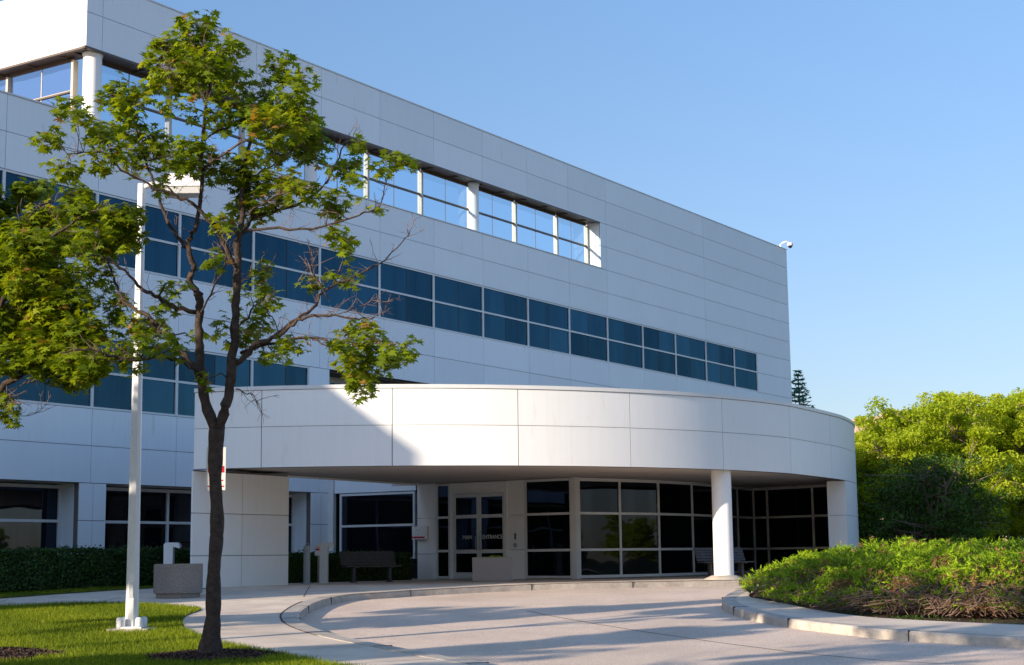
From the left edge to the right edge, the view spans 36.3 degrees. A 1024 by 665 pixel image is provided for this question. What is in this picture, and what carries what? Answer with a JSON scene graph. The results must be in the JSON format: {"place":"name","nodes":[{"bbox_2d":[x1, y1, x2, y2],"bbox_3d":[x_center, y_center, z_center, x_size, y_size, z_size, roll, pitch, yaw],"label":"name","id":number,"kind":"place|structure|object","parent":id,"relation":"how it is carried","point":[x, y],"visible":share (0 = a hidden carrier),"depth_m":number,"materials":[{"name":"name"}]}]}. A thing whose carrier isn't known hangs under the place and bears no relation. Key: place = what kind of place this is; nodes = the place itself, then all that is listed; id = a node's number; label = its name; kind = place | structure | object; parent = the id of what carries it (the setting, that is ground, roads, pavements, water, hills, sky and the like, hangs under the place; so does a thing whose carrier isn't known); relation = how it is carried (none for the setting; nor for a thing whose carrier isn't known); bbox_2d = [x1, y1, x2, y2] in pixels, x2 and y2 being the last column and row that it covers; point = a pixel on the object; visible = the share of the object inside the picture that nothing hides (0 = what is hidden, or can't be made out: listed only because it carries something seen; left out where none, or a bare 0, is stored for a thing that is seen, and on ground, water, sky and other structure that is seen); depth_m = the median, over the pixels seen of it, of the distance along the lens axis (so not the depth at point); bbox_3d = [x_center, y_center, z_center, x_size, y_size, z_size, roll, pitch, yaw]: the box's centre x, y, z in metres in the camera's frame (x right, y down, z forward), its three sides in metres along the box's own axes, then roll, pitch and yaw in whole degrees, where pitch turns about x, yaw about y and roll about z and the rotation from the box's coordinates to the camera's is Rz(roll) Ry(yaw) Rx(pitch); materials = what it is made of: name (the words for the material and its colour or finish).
{"place":"outdoors","nodes":[
{"label":"outdoors","id":0,"kind":"place"},
{"bbox_2d":[0,585,152,597],"bbox_3d":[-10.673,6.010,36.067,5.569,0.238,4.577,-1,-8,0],"label":"grass","id":1,"kind":"structure","parent":0,"point":[55,591],"depth_m":36.65,"materials":[{"name":"green plant"}]},
{"bbox_2d":[0,544,189,590],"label":"hedge","id":2,"kind":"object","parent":1,"relation":"on","point":[38,568],"visible":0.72,"depth_m":37.65,"materials":[{"name":"green plant"}]},
{"bbox_2d":[0,600,375,664],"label":"lawn","id":3,"kind":"structure","parent":0,"point":[113,638],"depth_m":23.76,"materials":[{"name":"plant"}]},
{"bbox_2d":[0,177,152,429],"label":"maple tree","id":4,"kind":"object","parent":3,"relation":"on","point":[43,304],"visible":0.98,"depth_m":21.47,"materials":[{"name":"green plant"}]},
{"bbox_2d":[106,173,204,631],"bbox_3d":[-5.882,1.125,25.933,1.370,7.656,0.660,-1,-8,0],"label":"street lamp","id":5,"kind":"object","parent":3,"relation":"on","point":[131,619],"visible":0.83,"depth_m":25.72,"materials":[{"name":"metal"}]},
{"bbox_2d":[206,447,225,489],"bbox_3d":[-4.535,3.234,23.811,0.293,2.964,0.058,0,-8,-7],"label":"parking sign","id":6,"kind":"object","parent":3,"relation":"on","point":[223,477],"visible":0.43,"depth_m":23.95,"materials":[{"name":"silver metal"}]},
{"bbox_2d":[26,9,424,652],"bbox_3d":[-3.755,-0.145,21.119,5.336,9.024,3.157,-1,-8,0],"label":"maple tree","id":7,"kind":"object","parent":3,"relation":"on","point":[198,67],"visible":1,"depth_m":21.24,"materials":[{"name":"green plant"}]},
{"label":"mulch mound","id":8,"kind":"structure","parent":3,"relation":"on","visible":0},
{"bbox_2d":[144,648,283,661],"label":"mulch","id":9,"kind":"object","parent":8,"relation":"on","point":[191,654],"visible":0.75,"depth_m":20.36,"materials":[{"name":"brown wood"}]},
{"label":"mulch mound","id":10,"kind":"structure","parent":3,"relation":"on","visible":0},
{"bbox_2d":[0,646,65,661],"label":"mulch","id":11,"kind":"object","parent":10,"relation":"on","point":[15,652],"visible":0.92,"depth_m":21.19,"materials":[{"name":"brown wood"}]},
{"bbox_2d":[0,573,871,664],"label":"pavement","id":12,"kind":"structure","parent":0,"point":[259,605],"depth_m":32.01,"materials":[{"name":"concrete"}]},
{"bbox_2d":[163,542,181,563],"bbox_3d":[-8.185,5.619,37.597,0.390,1.100,0.230,-1,-8,0],"label":"bollard light","id":13,"kind":"object","parent":12,"relation":"on","point":[169,554],"visible":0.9,"depth_m":37.54,"materials":[{"name":"paint"}]},
{"bbox_2d":[153,563,202,598],"bbox_3d":[-7.337,5.463,34.284,1.060,0.750,1.060,-1,-8,0],"label":"planter","id":14,"kind":"object","parent":12,"relation":"on","point":[177,581],"visible":1,"depth_m":33.84,"materials":[{"name":"grey concrete"}]},
{"bbox_2d":[0,586,419,663],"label":"pavement joint","id":15,"kind":"object","parent":12,"relation":"on","point":[286,623],"visible":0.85,"depth_m":27.27,"materials":[{"name":"grey concrete"}]},
{"bbox_2d":[301,543,311,583],"bbox_3d":[-5.479,6.166,41.656,0.300,1.069,0.300,-1,-8,0],"label":"bollard","id":16,"kind":"object","parent":12,"relation":"on","point":[306,571],"visible":1,"depth_m":41.58,"materials":[{"name":"grey metal"}]},
{"bbox_2d":[315,545,318,582],"bbox_3d":[-5.287,6.309,42.531,0.180,1.030,0.047,-1,-8,0],"label":"garden sign","id":17,"kind":"object","parent":12,"relation":"on","point":[316,550],"visible":0.76,"depth_m":42.55,"materials":[{"name":"silver metal"}]},
{"bbox_2d":[319,542,334,582],"bbox_3d":[-4.949,6.168,41.755,0.390,1.080,0.230,-1,-8,0],"label":"bollard light","id":18,"kind":"object","parent":12,"relation":"on","point":[323,562],"visible":1,"depth_m":41.66,"materials":[{"name":"paint"}]},
{"bbox_2d":[288,549,412,582],"bbox_3d":[-5.101,6.697,44.891,1.542,0.962,5.213,-8,-11,40],"label":"hedge","id":19,"kind":"object","parent":12,"relation":"on","point":[339,573],"visible":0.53,"depth_m":44.41,"materials":[{"name":"green plant"}]},
{"bbox_2d":[339,551,401,582],"bbox_3d":[-3.882,6.420,42.718,1.620,0.832,0.635,4,-9,-28],"label":"bench","id":20,"kind":"object","parent":12,"relation":"on","point":[357,556],"visible":1,"depth_m":42.81,"materials":[{"name":"black metal"}]},
{"bbox_2d":[0,0,858,588],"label":"office building","id":21,"kind":"structure","parent":12,"relation":"on","point":[616,402],"depth_m":46.37,"materials":[{"name":"paint"}]},
{"bbox_2d":[0,168,4,198],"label":"window","id":22,"kind":"structure","parent":21,"relation":"in","point":[2,171],"depth_m":40.60,"materials":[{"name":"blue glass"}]},
{"bbox_2d":[0,74,12,92],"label":"window","id":23,"kind":"structure","parent":21,"relation":"in","point":[9,81],"depth_m":45.78,"materials":[{"name":"white metal"}]},
{"bbox_2d":[0,483,61,554],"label":"window","id":24,"kind":"structure","parent":21,"relation":"in","point":[30,514],"depth_m":41.28,"materials":[{"name":"black glass"}]},
{"bbox_2d":[10,57,77,109],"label":"window","id":25,"kind":"structure","parent":21,"relation":"in","point":[73,90],"depth_m":44.56,"materials":[{"name":"white metal"}]},
{"bbox_2d":[0,346,93,408],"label":"window","id":26,"kind":"structure","parent":21,"relation":"in","point":[58,398],"depth_m":41.19,"materials":[{"name":"blue glass"}]},
{"bbox_2d":[3,169,97,262],"bbox_3d":[-12.389,-3.090,41.873,0.088,2.004,3.170,-6,-10,33],"label":"window","id":27,"kind":"structure","parent":21,"relation":"in","point":[10,176],"depth_m":41.44,"materials":[{"name":"blue glass"}]},
{"bbox_2d":[102,61,165,115],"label":"window","id":28,"kind":"structure","parent":21,"relation":"in","point":[130,72],"depth_m":45.58,"materials":[{"name":"white metal"}]},
{"bbox_2d":[92,339,177,416],"bbox_3d":[-10.609,1.259,43.929,0.088,2.004,3.170,-6,-10,33],"label":"window","id":29,"kind":"structure","parent":21,"relation":"in","point":[159,386],"depth_m":44.25,"materials":[{"name":"blue glass"}]},
{"bbox_2d":[98,192,179,278],"bbox_3d":[-10.656,-2.732,44.502,0.088,2.004,3.170,-6,-10,33],"label":"window","id":30,"kind":"structure","parent":21,"relation":"in","point":[161,258],"depth_m":45.11,"materials":[{"name":"blue glass"}]},
{"bbox_2d":[105,487,294,553],"bbox_3d":[-9.337,6.040,46.376,0.100,2.650,8.560,-6,-10,33],"label":"window","id":31,"kind":"structure","parent":21,"relation":"in","point":[165,515],"depth_m":45.04,"materials":[{"name":"black glass"}]},
{"bbox_2d":[165,84,240,142],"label":"window","id":32,"kind":"structure","parent":21,"relation":"in","point":[168,121],"depth_m":47.09,"materials":[{"name":"white metal"}]},
{"bbox_2d":[176,349,252,417],"bbox_3d":[-8.876,1.616,46.559,0.088,2.004,3.170,-6,-10,33],"label":"window","id":33,"kind":"structure","parent":21,"relation":"in","point":[214,363],"depth_m":46.33,"materials":[{"name":"blue glass"}]},
{"bbox_2d":[179,212,253,292],"bbox_3d":[-8.922,-2.374,47.132,0.088,2.004,3.170,-6,-10,33],"label":"window","id":34,"kind":"structure","parent":21,"relation":"in","point":[201,241],"depth_m":46.84,"materials":[{"name":"blue glass"}]},
{"bbox_2d":[238,126,293,169],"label":"window","id":35,"kind":"structure","parent":21,"relation":"in","point":[240,133],"depth_m":49.37,"materials":[{"name":"white metal"}]},
{"bbox_2d":[252,359,308,385],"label":"window","id":36,"kind":"structure","parent":21,"relation":"in","point":[277,374],"depth_m":49.00,"materials":[{"name":"blue glass"}]},
{"bbox_2d":[253,231,319,306],"bbox_3d":[-7.189,-2.017,49.762,0.088,2.004,3.170,-6,-10,33],"label":"window","id":37,"kind":"structure","parent":21,"relation":"in","point":[287,265],"depth_m":49.81,"materials":[{"name":"blue glass"}]},
{"bbox_2d":[304,135,365,188],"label":"window","id":38,"kind":"structure","parent":21,"relation":"in","point":[332,139],"depth_m":53.40,"materials":[{"name":"white metal"}]},
{"bbox_2d":[329,377,346,384],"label":"window","id":39,"kind":"structure","parent":21,"relation":"in","point":[332,380],"depth_m":52.84,"materials":[{"name":"black glass"}]},
{"bbox_2d":[319,246,379,317],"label":"window","id":40,"kind":"structure","parent":21,"relation":"in","point":[371,285],"depth_m":52.50,"materials":[{"name":"blue glass"}]},
{"bbox_2d":[339,491,416,558],"bbox_3d":[-4.252,6.107,49.262,3.000,2.080,0.090,-6,-10,33],"label":"window","id":41,"kind":"structure","parent":21,"relation":"in","point":[385,521],"depth_m":49.25,"materials":[{"name":"black glass"}]},
{"bbox_2d":[364,150,419,205],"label":"window","id":42,"kind":"structure","parent":21,"relation":"in","point":[366,173],"depth_m":54.93,"materials":[{"name":"white metal"}]},
{"bbox_2d":[380,261,433,328],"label":"window","id":43,"kind":"structure","parent":21,"relation":"in","point":[415,288],"depth_m":55.05,"materials":[{"name":"blue glass"}]},
{"bbox_2d":[412,526,427,539],"bbox_3d":[-2.807,6.106,47.432,0.560,0.430,0.100,-6,-10,33],"label":"sign","id":44,"kind":"object","parent":21,"relation":"attached to","point":[419,532],"visible":1,"depth_m":47.40,"materials":[{"name":"white"}]},
{"bbox_2d":[418,168,467,220],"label":"window","id":45,"kind":"structure","parent":21,"relation":"in","point":[420,173],"depth_m":57.81,"materials":[{"name":"white metal"}]},
{"bbox_2d":[434,274,483,338],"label":"window","id":46,"kind":"structure","parent":21,"relation":"in","point":[458,305],"depth_m":57.65,"materials":[{"name":"blue glass"}]},
{"bbox_2d":[453,493,478,578],"bbox_3d":[-1.377,6.078,46.565,0.915,2.515,0.143,-6,-10,33],"label":"entrance door","id":47,"kind":"structure","parent":21,"relation":"in","point":[465,506],"depth_m":46.61,"materials":[{"name":"black glass"}]},
{"bbox_2d":[467,187,514,234],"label":"window","id":48,"kind":"structure","parent":21,"relation":"in","point":[480,189],"depth_m":61.19,"materials":[{"name":"white metal"}]},
{"bbox_2d":[479,492,504,556],"bbox_3d":[-0.602,5.997,46.066,0.915,2.515,0.143,-6,-10,33],"label":"entrance door","id":49,"kind":"structure","parent":21,"relation":"in","point":[491,505],"depth_m":46.14,"materials":[{"name":"black glass"}]},
{"bbox_2d":[483,286,528,346],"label":"window","id":50,"kind":"structure","parent":21,"relation":"in","point":[505,314],"depth_m":60.28,"materials":[{"name":"blue glass"}]},
{"bbox_2d":[512,200,555,247],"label":"window","id":51,"kind":"structure","parent":21,"relation":"in","point":[514,204],"depth_m":62.98,"materials":[{"name":"white metal"}]},
{"bbox_2d":[524,478,571,577],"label":"window","id":52,"kind":"structure","parent":21,"relation":"in","point":[547,503],"depth_m":45.07,"materials":[{"name":"black glass"}]},
{"bbox_2d":[528,297,569,354],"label":"window","id":53,"kind":"structure","parent":21,"relation":"in","point":[548,323],"depth_m":62.92,"materials":[{"name":"blue glass"}]},
{"bbox_2d":[553,213,586,258],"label":"window","id":54,"kind":"structure","parent":21,"relation":"in","point":[555,218],"depth_m":65.26,"materials":[{"name":"white metal"}]},
{"bbox_2d":[569,307,608,362],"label":"window","id":55,"kind":"structure","parent":21,"relation":"in","point":[588,330],"depth_m":65.55,"materials":[{"name":"blue glass"}]},
{"bbox_2d":[578,478,621,577],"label":"window","id":56,"kind":"structure","parent":21,"relation":"in","point":[600,522],"depth_m":45.06,"materials":[{"name":"black glass"}]},
{"bbox_2d":[608,317,643,369],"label":"window","id":57,"kind":"structure","parent":21,"relation":"in","point":[625,338],"depth_m":68.18,"materials":[{"name":"blue glass"}]},
{"bbox_2d":[620,479,660,576],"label":"window","id":58,"kind":"structure","parent":21,"relation":"in","point":[639,499],"depth_m":46.05,"materials":[{"name":"black glass"}]},
{"bbox_2d":[643,325,676,375],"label":"window","id":59,"kind":"structure","parent":21,"relation":"in","point":[659,346],"depth_m":70.83,"materials":[{"name":"blue glass"}]},
{"bbox_2d":[658,480,694,575],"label":"window","id":60,"kind":"structure","parent":21,"relation":"in","point":[675,497],"depth_m":47.36,"materials":[{"name":"black glass"}]},
{"bbox_2d":[676,333,706,381],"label":"window","id":61,"kind":"structure","parent":21,"relation":"in","point":[691,363],"depth_m":73.46,"materials":[{"name":"blue glass"}]},
{"bbox_2d":[692,482,713,574],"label":"window","id":62,"kind":"structure","parent":21,"relation":"in","point":[701,492],"depth_m":48.86,"materials":[{"name":"black glass"}]},
{"bbox_2d":[706,341,734,387],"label":"window","id":63,"kind":"structure","parent":21,"relation":"in","point":[720,359],"depth_m":76.09,"materials":[{"name":"blue glass"}]},
{"bbox_2d":[731,486,739,573],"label":"window","id":64,"kind":"structure","parent":21,"relation":"in","point":[734,489],"depth_m":51.49,"materials":[{"name":"black glass"}]},
{"bbox_2d":[734,348,757,391],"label":"window","id":65,"kind":"structure","parent":21,"relation":"in","point":[746,375],"depth_m":78.53,"materials":[{"name":"blue glass"}]},
{"bbox_2d":[738,487,755,572],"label":"window","id":66,"kind":"structure","parent":21,"relation":"in","point":[745,497],"depth_m":52.41,"materials":[{"name":"black glass"}]},
{"bbox_2d":[753,487,768,570],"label":"window","id":67,"kind":"structure","parent":21,"relation":"in","point":[759,494],"depth_m":52.81,"materials":[{"name":"black glass"}]},
{"bbox_2d":[780,241,792,247],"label":"security camera","id":68,"kind":"object","parent":21,"relation":"attached to","point":[789,244],"visible":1,"depth_m":83.71,"materials":[{"name":"paint"}]},
{"bbox_2d":[766,485,813,566],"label":"window","id":69,"kind":"structure","parent":21,"relation":"in","point":[789,508],"depth_m":51.96,"materials":[{"name":"black glass"}]},
{"bbox_2d":[811,484,829,553],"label":"window","id":70,"kind":"structure","parent":21,"relation":"in","point":[819,492],"depth_m":50.98,"materials":[{"name":"black glass"}]},
{"bbox_2d":[472,555,511,581],"bbox_3d":[-0.526,6.334,41.926,1.060,0.699,0.800,-1,-8,0],"label":"planter","id":71,"kind":"object","parent":12,"relation":"on","point":[491,568],"visible":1,"depth_m":41.53,"materials":[{"name":"grey concrete"}]},
{"bbox_2d":[693,547,753,577],"bbox_3d":[5.838,6.349,43.014,1.620,0.832,0.635,4,-9,-28],"label":"bench","id":72,"kind":"object","parent":12,"relation":"on","point":[702,552],"visible":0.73,"depth_m":43.04,"materials":[{"name":"black metal"}]},
{"bbox_2d":[0,0,1023,419],"label":"sky","id":73,"kind":"structure","parent":0,"point":[882,140],"materials":[{"name":"blue"}]},
{"bbox_2d":[301,585,1023,664],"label":"road","id":74,"kind":"structure","parent":0,"point":[504,628],"depth_m":25.84,"materials":[{"name":"concrete"}]},
{"bbox_2d":[282,575,1019,664],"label":"kerb","id":75,"kind":"structure","parent":74,"relation":"on","point":[289,617],"depth_m":35.84,"materials":[{"name":"concrete"}]},
{"bbox_2d":[530,611,970,664],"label":"road crack","id":76,"kind":"object","parent":74,"relation":"on","point":[728,643],"visible":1,"depth_m":23.78,"materials":[{"name":"grey concrete"}]},
{"bbox_2d":[722,589,1023,648],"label":"island kerb","id":77,"kind":"structure","parent":74,"relation":"on","point":[731,604],"depth_m":24.45,"materials":[{"name":"concrete"}]},
{"bbox_2d":[736,588,1023,636],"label":"island apron","id":78,"kind":"object","parent":77,"relation":"on","point":[744,598],"visible":0.84,"depth_m":25.51,"materials":[{"name":"concrete"}]},
{"bbox_2d":[749,579,1023,624],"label":"island soil","id":79,"kind":"structure","parent":0,"point":[941,618],"depth_m":27.00,"materials":[{"name":"brown soil"}]},
{"bbox_2d":[734,534,1023,618],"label":"juniper shrub","id":80,"kind":"object","parent":79,"relation":"on","point":[837,576],"visible":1,"depth_m":28.18,"materials":[{"name":"green plant"}]},
{"bbox_2d":[752,594,1023,624],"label":"weeds","id":81,"kind":"object","parent":79,"relation":"on","point":[912,616],"visible":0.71,"depth_m":26.51,"materials":[{"name":"green plant"}]},
{"bbox_2d":[852,410,1023,542],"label":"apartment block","id":82,"kind":"structure","parent":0,"point":[855,429],"depth_m":128.15,"materials":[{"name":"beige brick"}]},
{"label":"back lawn","id":83,"kind":"structure","parent":0,"visible":0},
{"bbox_2d":[791,369,814,407],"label":"spruce tree","id":84,"kind":"object","parent":83,"relation":"on","point":[798,389],"visible":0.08,"depth_m":89.31,"materials":[{"name":"green plant"}]},
{"bbox_2d":[855,433,892,544],"bbox_3d":[13.099,6.639,60.064,6.854,5.737,6.719,-1,-8,0],"label":"locust tree","id":85,"kind":"object","parent":83,"relation":"on","point":[860,509],"visible":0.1,"depth_m":58.22,"materials":[{"name":"green plant"}]},
{"bbox_2d":[853,391,1023,542],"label":"locust tree","id":86,"kind":"object","parent":83,"relation":"on","point":[905,434],"visible":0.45,"depth_m":55.53,"materials":[{"name":"green plant"}]},
{"bbox_2d":[856,450,1023,545],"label":"shade bush","id":87,"kind":"object","parent":83,"relation":"on","point":[932,510],"visible":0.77,"depth_m":50.68,"materials":[{"name":"green plant"}]},
{"bbox_2d":[911,387,1023,541],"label":"locust tree","id":88,"kind":"object","parent":83,"relation":"on","point":[1012,445],"visible":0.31,"depth_m":56.89,"materials":[{"name":"green plant"}]},
{"bbox_2d":[976,394,1023,542],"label":"locust tree","id":89,"kind":"object","parent":83,"relation":"on","point":[1012,535],"visible":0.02,"depth_m":59.01,"materials":[{"name":"green plant"}]}
]}

